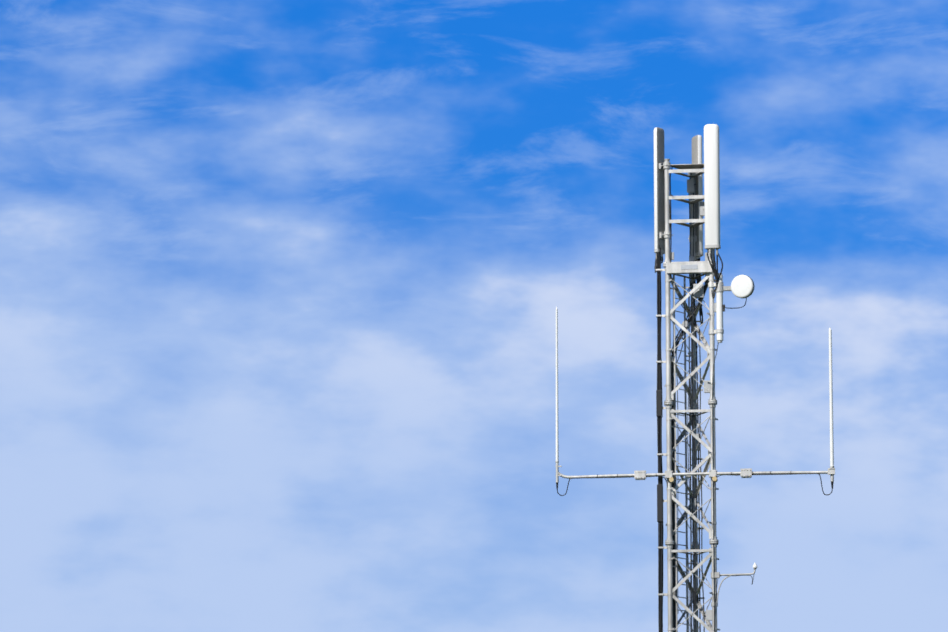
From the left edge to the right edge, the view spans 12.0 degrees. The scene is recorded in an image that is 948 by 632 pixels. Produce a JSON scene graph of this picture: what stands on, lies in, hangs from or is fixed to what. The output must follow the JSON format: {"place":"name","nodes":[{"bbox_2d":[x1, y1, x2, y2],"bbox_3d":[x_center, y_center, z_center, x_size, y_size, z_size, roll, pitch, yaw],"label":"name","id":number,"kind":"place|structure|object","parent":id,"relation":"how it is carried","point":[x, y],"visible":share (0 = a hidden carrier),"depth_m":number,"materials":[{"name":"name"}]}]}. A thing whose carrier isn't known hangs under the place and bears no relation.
{"place":"outdoors","nodes":[
{"label":"outdoors","id":0,"kind":"place"},
{"bbox_2d":[0,0,947,631],"label":"sky","id":1,"kind":"structure","parent":0,"point":[282,283],"materials":[{"name":"blue"}]},
{"bbox_3d":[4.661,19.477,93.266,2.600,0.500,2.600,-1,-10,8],"label":"concrete base","id":2,"kind":"object","parent":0,"visible":0},
{"bbox_2d":[663,159,719,631],"bbox_3d":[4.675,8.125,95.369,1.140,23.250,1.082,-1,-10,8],"label":"lattice mast","id":3,"kind":"object","parent":2,"relation":"on","point":[694,267],"visible":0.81,"depth_m":96.20,"materials":[{"name":"metal"}]},
{"bbox_2d":[654,127,672,258],"bbox_3d":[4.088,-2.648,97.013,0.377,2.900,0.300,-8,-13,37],"label":"panel antenna","id":4,"kind":"object","parent":3,"relation":"attached to","point":[661,234],"visible":0.92,"depth_m":97.01,"materials":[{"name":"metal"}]},
{"bbox_2d":[654,167,722,631],"bbox_3d":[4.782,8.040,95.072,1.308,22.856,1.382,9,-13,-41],"label":"feeder cables","id":5,"kind":"object","parent":3,"relation":"attached to","point":[659,401],"visible":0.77,"depth_m":96.20,"materials":[{"name":"metal"}]},
{"bbox_2d":[670,179,715,620],"bbox_3d":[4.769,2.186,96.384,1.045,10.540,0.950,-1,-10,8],"label":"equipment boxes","id":6,"kind":"object","parent":3,"relation":"attached to","point":[698,292],"visible":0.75,"depth_m":96.59,"materials":[{"name":"metal"}]},
{"bbox_2d":[555,306,834,495],"bbox_3d":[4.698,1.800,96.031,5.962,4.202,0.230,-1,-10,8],"label":"whip antenna","id":7,"kind":"object","parent":3,"relation":"attached to","point":[712,474],"visible":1,"depth_m":95.70,"materials":[{"name":"metal"}]},
{"bbox_2d":[687,135,702,259],"bbox_3d":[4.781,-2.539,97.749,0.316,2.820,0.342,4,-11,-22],"label":"panel antenna","id":8,"kind":"object","parent":3,"relation":"attached to","point":[697,159],"visible":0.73,"depth_m":97.67,"materials":[{"name":"metal"}]},
{"bbox_2d":[704,124,720,254],"bbox_3d":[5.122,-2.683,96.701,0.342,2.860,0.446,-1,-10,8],"label":"panel antenna","id":9,"kind":"object","parent":3,"relation":"attached to","point":[712,186],"visible":1,"depth_m":96.50,"materials":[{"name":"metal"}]},
{"bbox_2d":[708,273,754,342],"bbox_3d":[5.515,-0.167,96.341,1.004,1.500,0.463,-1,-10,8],"label":"microwave dish antenna","id":10,"kind":"object","parent":3,"relation":"attached to","point":[742,286],"visible":0.96,"depth_m":96.23,"materials":[{"name":"metal"}]},
{"bbox_2d":[711,563,756,606],"bbox_3d":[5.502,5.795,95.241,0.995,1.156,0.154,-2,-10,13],"label":"gps antenna arm","id":11,"kind":"object","parent":3,"relation":"attached to","point":[716,575],"visible":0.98,"depth_m":95.27}
]}

